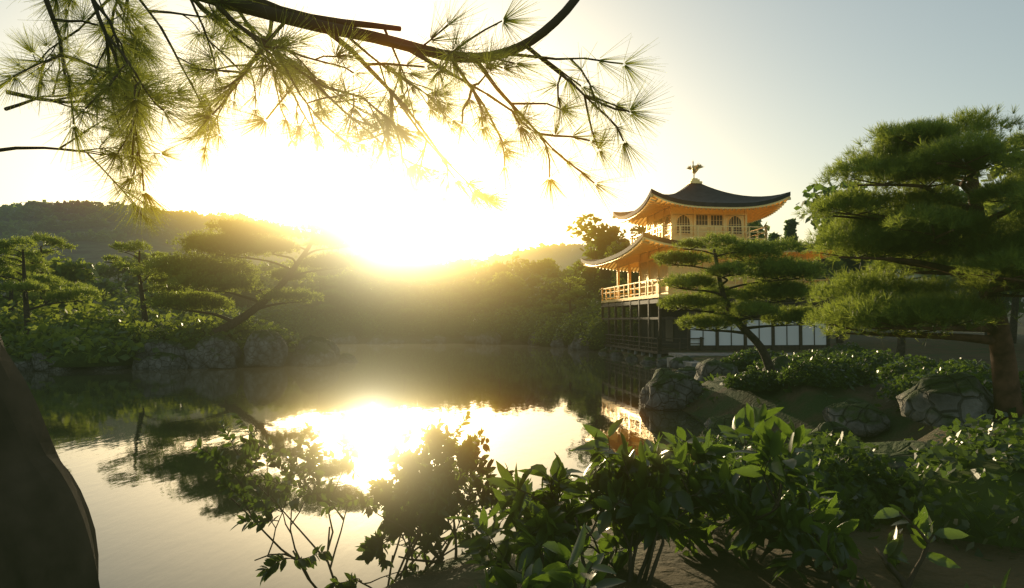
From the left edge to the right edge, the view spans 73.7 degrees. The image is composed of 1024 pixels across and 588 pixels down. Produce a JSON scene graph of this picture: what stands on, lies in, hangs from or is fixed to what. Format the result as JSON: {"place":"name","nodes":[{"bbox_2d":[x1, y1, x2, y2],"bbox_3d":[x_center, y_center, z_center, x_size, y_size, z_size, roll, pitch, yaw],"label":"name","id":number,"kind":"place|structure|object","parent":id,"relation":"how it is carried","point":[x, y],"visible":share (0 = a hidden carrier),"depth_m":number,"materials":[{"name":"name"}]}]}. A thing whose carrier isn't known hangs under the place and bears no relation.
{"place":"outdoors","nodes":[
{"label":"outdoors","id":0,"kind":"place"},
{"bbox_2d":[20,344,789,587],"bbox_3d":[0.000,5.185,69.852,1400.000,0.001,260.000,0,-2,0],"label":"water","id":1,"kind":"structure","parent":0,"point":[164,512],"depth_m":15.49,"materials":[{"name":"clear liquid"}]},
{"bbox_2d":[338,353,357,362],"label":"rock","id":2,"kind":"object","parent":1,"relation":"in","point":[347,358],"visible":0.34,"depth_m":39.95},
{"bbox_2d":[667,353,795,367],"bbox_3d":[12.475,3.482,34.041,8.650,0.695,8.700,0,-2,0],"label":"landing","id":3,"kind":"object","parent":1,"relation":"on","point":[691,363],"visible":0.17,"depth_m":35.78,"materials":[{"name":"stone"}]},
{"bbox_2d":[444,292,470,315],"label":"pine","id":4,"kind":"object","parent":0,"point":[461,311],"depth_m":76.94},
{"bbox_2d":[0,212,1023,587],"bbox_3d":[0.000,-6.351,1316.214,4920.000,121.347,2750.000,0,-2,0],"label":"ground","id":5,"kind":"structure","parent":0,"point":[804,406],"depth_m":3.67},
{"bbox_2d":[0,275,8,298],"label":"tree","id":6,"kind":"object","parent":5,"relation":"on","point":[1,280],"visible":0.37,"depth_m":47.61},
{"bbox_2d":[9,355,34,371],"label":"rock","id":7,"kind":"object","parent":5,"relation":"on","point":[22,364],"visible":0.2,"depth_m":33.35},
{"bbox_2d":[0,245,50,310],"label":"pine","id":8,"kind":"object","parent":5,"relation":"on","point":[31,296],"depth_m":53.08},
{"bbox_2d":[0,232,94,310],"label":"pine","id":9,"kind":"object","parent":5,"relation":"on","point":[35,257],"depth_m":43.28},
{"bbox_2d":[5,256,98,310],"bbox_3d":[-42.117,0.293,62.632,8.206,7.638,8.330,0,-2,0],"label":"tree","id":10,"kind":"object","parent":5,"relation":"on","point":[82,272],"depth_m":61.64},
{"bbox_2d":[0,234,109,334],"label":"pine","id":11,"kind":"object","parent":5,"relation":"on","point":[34,281],"depth_m":37.15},
{"bbox_2d":[32,349,79,371],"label":"rock","id":12,"kind":"object","parent":5,"relation":"on","point":[38,365],"visible":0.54,"depth_m":33.50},
{"bbox_2d":[88,277,116,303],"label":"tree","id":13,"kind":"object","parent":5,"relation":"on","point":[105,282],"visible":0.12,"depth_m":80.97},
{"bbox_2d":[91,256,137,283],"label":"tree","id":14,"kind":"object","parent":5,"relation":"on","point":[102,269],"depth_m":102.57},
{"bbox_2d":[98,272,149,306],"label":"tree","id":15,"kind":"object","parent":5,"relation":"on","point":[110,289],"visible":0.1,"depth_m":80.42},
{"bbox_2d":[122,268,144,292],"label":"tree","id":16,"kind":"object","parent":5,"relation":"on","point":[124,277],"visible":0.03,"depth_m":82.22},
{"bbox_2d":[129,252,153,264],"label":"tree","id":17,"kind":"object","parent":5,"relation":"on","point":[144,256],"visible":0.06,"depth_m":112.88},
{"bbox_2d":[134,273,163,296],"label":"tree","id":18,"kind":"object","parent":5,"relation":"on","point":[144,284],"visible":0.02,"depth_m":79.59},
{"bbox_2d":[101,239,201,325],"bbox_3d":[-21.673,0.066,41.358,5.803,6.993,3.766,0,-2,0],"label":"pine","id":19,"kind":"object","parent":5,"relation":"on","point":[123,246],"depth_m":41.10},
{"bbox_2d":[131,339,186,369],"bbox_3d":[-17.887,3.168,35.442,3.312,1.724,2.150,1,-3,-29],"label":"rock","id":20,"kind":"object","parent":5,"relation":"on","point":[173,347],"visible":0.38,"depth_m":34.63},
{"bbox_2d":[138,352,188,369],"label":"rock","id":21,"kind":"object","parent":5,"relation":"on","point":[165,361],"visible":0.54,"depth_m":34.19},
{"bbox_2d":[144,277,218,308],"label":"tree","id":22,"kind":"object","parent":5,"relation":"on","point":[151,293],"visible":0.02,"depth_m":74.16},
{"bbox_2d":[184,347,208,368],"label":"rock","id":23,"kind":"object","parent":5,"relation":"on","point":[193,359],"visible":0.31,"depth_m":35.02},
{"bbox_2d":[195,332,241,368],"bbox_3d":[-15.500,2.994,35.874,2.494,1.987,2.417,1,-2,-14],"label":"rock","id":24,"kind":"object","parent":5,"relation":"on","point":[219,350],"visible":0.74,"depth_m":35.20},
{"bbox_2d":[213,274,283,308],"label":"tree","id":25,"kind":"object","parent":5,"relation":"on","point":[251,294],"depth_m":78.32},
{"bbox_2d":[128,215,392,335],"bbox_3d":[-13.961,-0.304,37.922,14.619,8.026,8.630,0,-2,0],"label":"leaning pine","id":26,"kind":"object","parent":5,"relation":"on","point":[204,271],"depth_m":37.38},
{"bbox_2d":[243,330,287,366],"bbox_3d":[-13.188,2.936,36.544,2.283,2.060,3.253,1,-2,-16],"label":"rock","id":27,"kind":"object","parent":5,"relation":"on","point":[265,348],"visible":0.98,"depth_m":35.34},
{"bbox_2d":[256,268,274,282],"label":"tree","id":28,"kind":"object","parent":5,"relation":"on","point":[263,278],"visible":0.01,"depth_m":102.14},
{"bbox_2d":[257,261,278,277],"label":"tree","id":29,"kind":"object","parent":5,"relation":"on","point":[266,268],"visible":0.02,"depth_m":109.44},
{"bbox_2d":[266,276,305,305],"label":"tree","id":30,"kind":"object","parent":5,"relation":"on","point":[297,285],"depth_m":83.64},
{"bbox_2d":[273,257,306,268],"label":"tree","id":31,"kind":"object","parent":5,"relation":"on","point":[286,261],"visible":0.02,"depth_m":114.52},
{"bbox_2d":[287,341,336,366],"bbox_3d":[-10.874,3.418,37.798,3.101,1.668,2.563,-2,-3,37],"label":"rock","id":32,"kind":"object","parent":5,"relation":"on","point":[317,354],"visible":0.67,"depth_m":36.85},
{"bbox_2d":[295,335,339,362],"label":"rock","id":33,"kind":"object","parent":5,"relation":"on","point":[305,342],"visible":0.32,"depth_m":38.60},
{"bbox_2d":[294,275,341,313],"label":"pine","id":34,"kind":"object","parent":5,"relation":"on","point":[323,306],"depth_m":74.21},
{"bbox_2d":[0,273,638,366],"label":"understory","id":35,"kind":"object","parent":5,"relation":"on","point":[116,320],"depth_m":57.55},
{"bbox_2d":[306,264,346,288],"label":"tree","id":36,"kind":"object","parent":5,"relation":"on","point":[333,272],"visible":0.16,"depth_m":99.23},
{"bbox_2d":[0,0,673,587],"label":"pine tree","id":37,"kind":"object","parent":5,"relation":"on","point":[126,119],"depth_m":1.86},
{"bbox_2d":[308,273,367,305],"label":"tree","id":38,"kind":"object","parent":5,"relation":"on","point":[317,284],"visible":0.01,"depth_m":80.60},
{"bbox_2d":[310,269,374,321],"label":"tree","id":39,"kind":"object","parent":5,"relation":"on","point":[349,282],"depth_m":77.35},
{"bbox_2d":[192,411,532,587],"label":"shrub","id":40,"kind":"object","parent":5,"relation":"on","point":[256,450],"depth_m":4.33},
{"bbox_2d":[356,263,393,286],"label":"tree","id":41,"kind":"object","parent":5,"relation":"on","point":[366,272],"depth_m":106.40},
{"bbox_2d":[346,247,407,279],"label":"tree","id":42,"kind":"object","parent":5,"relation":"on","point":[388,261],"visible":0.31,"depth_m":114.92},
{"bbox_2d":[366,334,390,343],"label":"rock","id":43,"kind":"object","parent":5,"relation":"on","point":[379,339],"visible":0.54,"depth_m":70.91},
{"bbox_2d":[349,254,410,277],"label":"tree","id":44,"kind":"object","parent":5,"relation":"on","point":[385,271],"visible":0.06,"depth_m":114.71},
{"bbox_2d":[367,282,399,304],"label":"tree","id":45,"kind":"object","parent":5,"relation":"on","point":[374,286],"visible":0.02,"depth_m":82.16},
{"bbox_2d":[371,274,421,309],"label":"tree","id":46,"kind":"object","parent":5,"relation":"on","point":[382,294],"visible":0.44,"depth_m":81.02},
{"bbox_2d":[383,286,417,320],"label":"pine","id":47,"kind":"object","parent":5,"relation":"on","point":[407,310],"depth_m":75.80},
{"bbox_2d":[402,257,418,283],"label":"tree","id":48,"kind":"object","parent":5,"relation":"on","point":[411,261],"depth_m":120.98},
{"bbox_2d":[401,275,442,299],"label":"tree","id":49,"kind":"object","parent":5,"relation":"on","point":[435,287],"visible":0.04,"depth_m":85.73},
{"bbox_2d":[397,260,454,294],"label":"tree","id":50,"kind":"object","parent":5,"relation":"on","point":[412,275],"visible":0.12,"depth_m":104.71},
{"bbox_2d":[355,424,497,572],"bbox_3d":[-0.452,1.225,4.140,0.889,0.807,0.993,0,-2,0],"label":"shrub","id":51,"kind":"object","parent":5,"relation":"on","point":[467,457],"depth_m":4.03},
{"bbox_2d":[405,259,457,290],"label":"tree","id":52,"kind":"object","parent":5,"relation":"on","point":[431,269],"visible":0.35,"depth_m":104.35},
{"bbox_2d":[418,255,484,278],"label":"tree","id":53,"kind":"object","parent":5,"relation":"on","point":[465,268],"depth_m":115.61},
{"bbox_2d":[427,276,476,303],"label":"tree","id":54,"kind":"object","parent":5,"relation":"on","point":[457,279],"visible":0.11,"depth_m":84.71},
{"bbox_2d":[438,277,488,318],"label":"tree","id":55,"kind":"object","parent":5,"relation":"on","point":[460,289],"depth_m":83.57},
{"bbox_2d":[0,199,938,280],"bbox_3d":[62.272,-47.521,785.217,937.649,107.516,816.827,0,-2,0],"label":"hill trees","id":56,"kind":"object","parent":5,"relation":"on","point":[563,255],"visible":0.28,"depth_m":499.04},
{"bbox_2d":[464,331,479,341],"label":"rock","id":57,"kind":"object","parent":5,"relation":"on","point":[470,336],"visible":0.65,"depth_m":71.54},
{"bbox_2d":[458,260,492,278],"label":"tree","id":58,"kind":"object","parent":5,"relation":"on","point":[486,267],"visible":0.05,"depth_m":118.94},
{"bbox_2d":[474,331,492,343],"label":"rock","id":59,"kind":"object","parent":5,"relation":"on","point":[479,337],"visible":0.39,"depth_m":70.80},
{"bbox_2d":[469,260,512,285],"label":"tree","id":60,"kind":"object","parent":5,"relation":"on","point":[497,267],"visible":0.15,"depth_m":102.42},
{"bbox_2d":[480,331,501,344],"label":"rock","id":61,"kind":"object","parent":5,"relation":"on","point":[494,337],"visible":0.67,"depth_m":69.72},
{"bbox_2d":[465,281,531,315],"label":"tree","id":62,"kind":"object","parent":5,"relation":"on","point":[475,292],"visible":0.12,"depth_m":81.94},
{"bbox_2d":[475,283,522,319],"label":"pine","id":63,"kind":"object","parent":5,"relation":"on","point":[492,301],"depth_m":75.74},
{"bbox_2d":[490,255,530,278],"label":"tree","id":64,"kind":"object","parent":5,"relation":"on","point":[516,265],"visible":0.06,"depth_m":116.28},
{"bbox_2d":[479,271,547,316],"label":"tree","id":65,"kind":"object","parent":5,"relation":"on","point":[515,283],"visible":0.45,"depth_m":77.78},
{"bbox_2d":[523,273,553,298],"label":"tree","id":66,"kind":"object","parent":5,"relation":"on","point":[531,281],"visible":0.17,"depth_m":85.43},
{"bbox_2d":[517,258,564,280],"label":"tree","id":67,"kind":"object","parent":5,"relation":"on","point":[543,270],"depth_m":115.69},
{"bbox_2d":[530,258,560,280],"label":"tree","id":68,"kind":"object","parent":5,"relation":"on","point":[538,273],"visible":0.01,"depth_m":117.62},
{"bbox_2d":[468,523,625,587],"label":"shrub","id":69,"kind":"object","parent":5,"relation":"on","point":[558,574],"depth_m":2.21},
{"bbox_2d":[533,269,573,285],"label":"tree","id":70,"kind":"object","parent":5,"relation":"on","point":[561,277],"visible":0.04,"depth_m":105.83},
{"bbox_2d":[550,334,567,347],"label":"rock","id":71,"kind":"object","parent":5,"relation":"on","point":[558,343],"visible":0.39,"depth_m":62.13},
{"bbox_2d":[526,280,593,308],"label":"tree","id":72,"kind":"object","parent":5,"relation":"on","point":[543,292],"depth_m":79.57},
{"bbox_2d":[541,276,600,316],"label":"pine","id":73,"kind":"object","parent":5,"relation":"on","point":[576,290],"depth_m":69.90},
{"bbox_2d":[549,270,599,291],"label":"tree","id":74,"kind":"object","parent":5,"relation":"on","point":[563,283],"visible":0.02,"depth_m":97.24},
{"bbox_2d":[569,332,593,350],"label":"rock","id":75,"kind":"object","parent":5,"relation":"on","point":[575,345],"visible":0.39,"depth_m":55.74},
{"bbox_2d":[444,418,749,587],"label":"shrub","id":76,"kind":"object","parent":5,"relation":"on","point":[650,506],"depth_m":2.99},
{"bbox_2d":[566,213,629,292],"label":"tree","id":77,"kind":"object","parent":5,"relation":"on","point":[602,238],"depth_m":84.11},
{"bbox_2d":[589,278,615,304],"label":"tree","id":78,"kind":"object","parent":5,"relation":"on","point":[605,283],"visible":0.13,"depth_m":83.40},
{"bbox_2d":[609,350,623,356],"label":"rock","id":79,"kind":"object","parent":5,"relation":"on","point":[615,353],"visible":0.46,"depth_m":46.56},
{"bbox_2d":[603,225,645,297],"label":"tree","id":80,"kind":"object","parent":5,"relation":"on","point":[620,248],"visible":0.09,"depth_m":75.55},
{"bbox_2d":[625,354,637,359],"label":"rock","id":81,"kind":"object","parent":5,"relation":"on","point":[631,357],"visible":0.31,"depth_m":43.06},
{"bbox_2d":[640,356,656,363],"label":"rock","id":82,"kind":"object","parent":5,"relation":"on","point":[648,360],"visible":0.45,"depth_m":39.53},
{"bbox_2d":[656,355,673,366],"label":"rock","id":83,"kind":"object","parent":5,"relation":"on","point":[661,362],"visible":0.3,"depth_m":36.67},
{"bbox_2d":[639,368,703,409],"bbox_3d":[4.586,2.765,19.873,1.948,1.254,1.806,2,-3,-35],"label":"rock","id":84,"kind":"object","parent":5,"relation":"on","point":[665,389],"visible":0.82,"depth_m":19.26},
{"bbox_2d":[669,356,693,368],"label":"rock","id":85,"kind":"object","parent":5,"relation":"on","point":[676,363],"visible":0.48,"depth_m":32.74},
{"bbox_2d":[676,366,695,377],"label":"rock","id":86,"kind":"object","parent":5,"relation":"on","point":[690,371],"visible":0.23,"depth_m":28.52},
{"bbox_2d":[580,178,838,357],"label":"pavilion","id":87,"kind":"structure","parent":5,"relation":"on","point":[693,208],"depth_m":46.00,"materials":[{"name":"gold metal"}]},
{"bbox_2d":[686,161,702,177],"bbox_3d":[13.565,-9.103,50.311,1.167,1.375,1.426,0,-2,-6],"label":"rooftop bird statue","id":88,"kind":"object","parent":87,"relation":"on","point":[695,168],"visible":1,"depth_m":49.95,"materials":[{"name":"gold metal"}]},
{"bbox_2d":[694,358,738,381],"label":"rock","id":89,"kind":"object","parent":5,"relation":"on","point":[706,368],"visible":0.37,"depth_m":21.05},
{"bbox_2d":[704,414,748,428],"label":"rock","id":90,"kind":"object","parent":5,"relation":"on","point":[716,421],"visible":0.25,"depth_m":16.00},
{"bbox_2d":[698,432,754,448],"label":"bush","id":91,"kind":"object","parent":5,"relation":"on","point":[724,440],"depth_m":13.50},
{"bbox_2d":[598,402,859,574],"bbox_3d":[0.992,0.935,3.233,1.282,0.846,1.331,0,-2,0],"label":"shrub","id":92,"kind":"object","parent":5,"relation":"on","point":[789,519],"depth_m":3.00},
{"bbox_2d":[724,446,742,458],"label":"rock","id":93,"kind":"object","parent":5,"relation":"on","point":[733,454],"depth_m":11.57,"materials":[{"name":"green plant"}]},
{"bbox_2d":[650,231,831,371],"bbox_3d":[6.202,0.322,17.972,5.137,4.061,3.513,0,-2,0],"label":"pine","id":94,"kind":"object","parent":5,"relation":"on","point":[769,267],"depth_m":17.79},
{"bbox_2d":[724,369,785,391],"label":"bush","id":95,"kind":"object","parent":5,"relation":"on","point":[735,379],"depth_m":16.85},
{"bbox_2d":[747,220,773,242],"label":"tree","id":96,"kind":"object","parent":5,"relation":"on","point":[756,223],"visible":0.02,"depth_m":70.95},
{"bbox_2d":[768,232,782,242],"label":"tree","id":97,"kind":"object","parent":5,"relation":"on","point":[773,236],"visible":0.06,"depth_m":95.99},
{"bbox_2d":[762,356,790,374],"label":"rock","id":98,"kind":"object","parent":5,"relation":"on","point":[779,362],"visible":0.19,"depth_m":18.76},
{"bbox_2d":[783,218,799,243],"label":"tree","id":99,"kind":"object","parent":5,"relation":"on","point":[790,230],"depth_m":99.95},
{"bbox_2d":[730,429,894,471],"bbox_3d":[2.330,1.349,5.372,1.526,0.552,1.295,0,-2,0],"label":"bush","id":100,"kind":"object","parent":5,"relation":"on","point":[836,436],"depth_m":5.38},
{"bbox_2d":[720,432,914,531],"bbox_3d":[1.828,1.136,4.271,1.495,0.543,1.334,0,-2,0],"label":"bush","id":101,"kind":"object","parent":5,"relation":"on","point":[875,470],"depth_m":3.99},
{"bbox_2d":[773,356,881,389],"bbox_3d":[7.556,1.868,16.358,2.565,0.756,2.164,0,-2,0],"label":"bush","id":102,"kind":"object","parent":5,"relation":"on","point":[802,364],"depth_m":15.95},
{"bbox_2d":[808,421,858,444],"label":"rock","id":103,"kind":"object","parent":5,"relation":"on","point":[834,427],"visible":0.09,"depth_m":12.02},
{"bbox_2d":[798,232,880,342],"bbox_3d":[24.212,-0.416,50.699,7.523,8.532,6.550,0,-2,0],"label":"pine","id":104,"kind":"object","parent":5,"relation":"on","point":[836,264],"depth_m":50.41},
{"bbox_2d":[797,342,885,356],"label":"bush","id":105,"kind":"object","parent":5,"relation":"on","point":[843,347],"depth_m":26.62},
{"bbox_2d":[794,180,912,339],"bbox_3d":[31.082,-3.258,60.536,11.230,15.129,11.069,0,-2,0],"label":"tree","id":106,"kind":"object","parent":5,"relation":"on","point":[854,264],"depth_m":61.69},
{"bbox_2d":[686,368,1023,587],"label":"ground cover","id":107,"kind":"object","parent":5,"relation":"on","point":[742,562],"visible":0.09,"depth_m":15.06,"materials":[{"name":"green plant"}]},
{"bbox_2d":[720,347,787,370],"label":"bush","id":108,"kind":"object","parent":107,"relation":"attached to","point":[742,353],"depth_m":25.86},
{"bbox_2d":[746,349,829,371],"bbox_3d":[8.631,2.155,20.920,3.080,0.935,2.560,0,-2,0],"label":"bush","id":109,"kind":"object","parent":107,"relation":"attached to","point":[760,366],"depth_m":20.82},
{"bbox_2d":[825,348,903,371],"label":"bush","id":110,"kind":"object","parent":107,"relation":"attached to","point":[874,356],"depth_m":22.04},
{"bbox_2d":[876,358,990,399],"bbox_3d":[8.680,1.726,13.498,2.836,0.906,2.326,0,-2,0],"label":"bush","id":111,"kind":"object","parent":107,"relation":"attached to","point":[899,386],"depth_m":13.47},
{"bbox_2d":[968,371,1023,404],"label":"bush","id":112,"kind":"object","parent":107,"relation":"attached to","point":[985,383],"depth_m":10.37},
{"bbox_2d":[822,398,889,436],"bbox_3d":[6.996,2.524,13.880,0.998,0.742,1.431,0,-2,6],"label":"rock","id":113,"kind":"object","parent":5,"relation":"on","point":[859,418],"visible":0.8,"depth_m":13.46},
{"bbox_2d":[713,487,1010,587],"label":"shrub","id":114,"kind":"object","parent":5,"relation":"on","point":[895,541],"depth_m":2.89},
{"bbox_2d":[791,104,1023,419],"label":"pine","id":115,"kind":"object","parent":5,"relation":"on","point":[892,299],"depth_m":8.59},
{"bbox_2d":[855,260,962,359],"bbox_3d":[17.407,0.321,29.443,4.798,5.550,5.232,0,-2,0],"label":"pine","id":116,"kind":"object","parent":5,"relation":"on","point":[901,346],"depth_m":29.77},
{"bbox_2d":[860,440,969,470],"bbox_3d":[3.299,1.342,5.220,0.963,0.388,1.580,2,-3,-39],"label":"rock","id":117,"kind":"object","parent":5,"relation":"on","point":[899,452],"visible":0.09,"depth_m":5.32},
{"bbox_2d":[872,354,978,382],"bbox_3d":[10.511,1.997,17.319,3.088,0.922,2.568,0,-2,0],"label":"bush","id":118,"kind":"object","parent":5,"relation":"on","point":[900,364],"depth_m":17.20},
{"bbox_2d":[896,372,994,426],"bbox_3d":[5.959,1.421,9.289,1.405,0.717,1.043,1,-2,-26],"label":"rock","id":119,"kind":"object","parent":5,"relation":"on","point":[938,400],"visible":0.79,"depth_m":8.96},
{"bbox_2d":[875,409,1023,556],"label":"bush","id":120,"kind":"object","parent":5,"relation":"on","point":[998,448],"depth_m":3.65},
{"bbox_2d":[913,180,1023,334],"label":"tree","id":121,"kind":"object","parent":5,"relation":"on","point":[1021,306],"depth_m":65.42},
{"bbox_2d":[929,418,1023,464],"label":"bush","id":122,"kind":"object","parent":5,"relation":"on","point":[1013,428],"visible":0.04,"depth_m":5.19,"materials":[{"name":"green plant"}]},
{"bbox_2d":[939,142,1023,343],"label":"tree","id":123,"kind":"object","parent":5,"relation":"on","point":[993,174],"depth_m":51.92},
{"bbox_2d":[945,172,1023,299],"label":"pine","id":124,"kind":"object","parent":5,"relation":"on","point":[1006,238],"depth_m":7.99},
{"bbox_2d":[967,171,1023,293],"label":"tree","id":125,"kind":"object","parent":5,"relation":"on","point":[986,205],"visible":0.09,"depth_m":40.59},
{"bbox_2d":[0,0,1023,263],"label":"sky","id":126,"kind":"structure","parent":0,"point":[766,94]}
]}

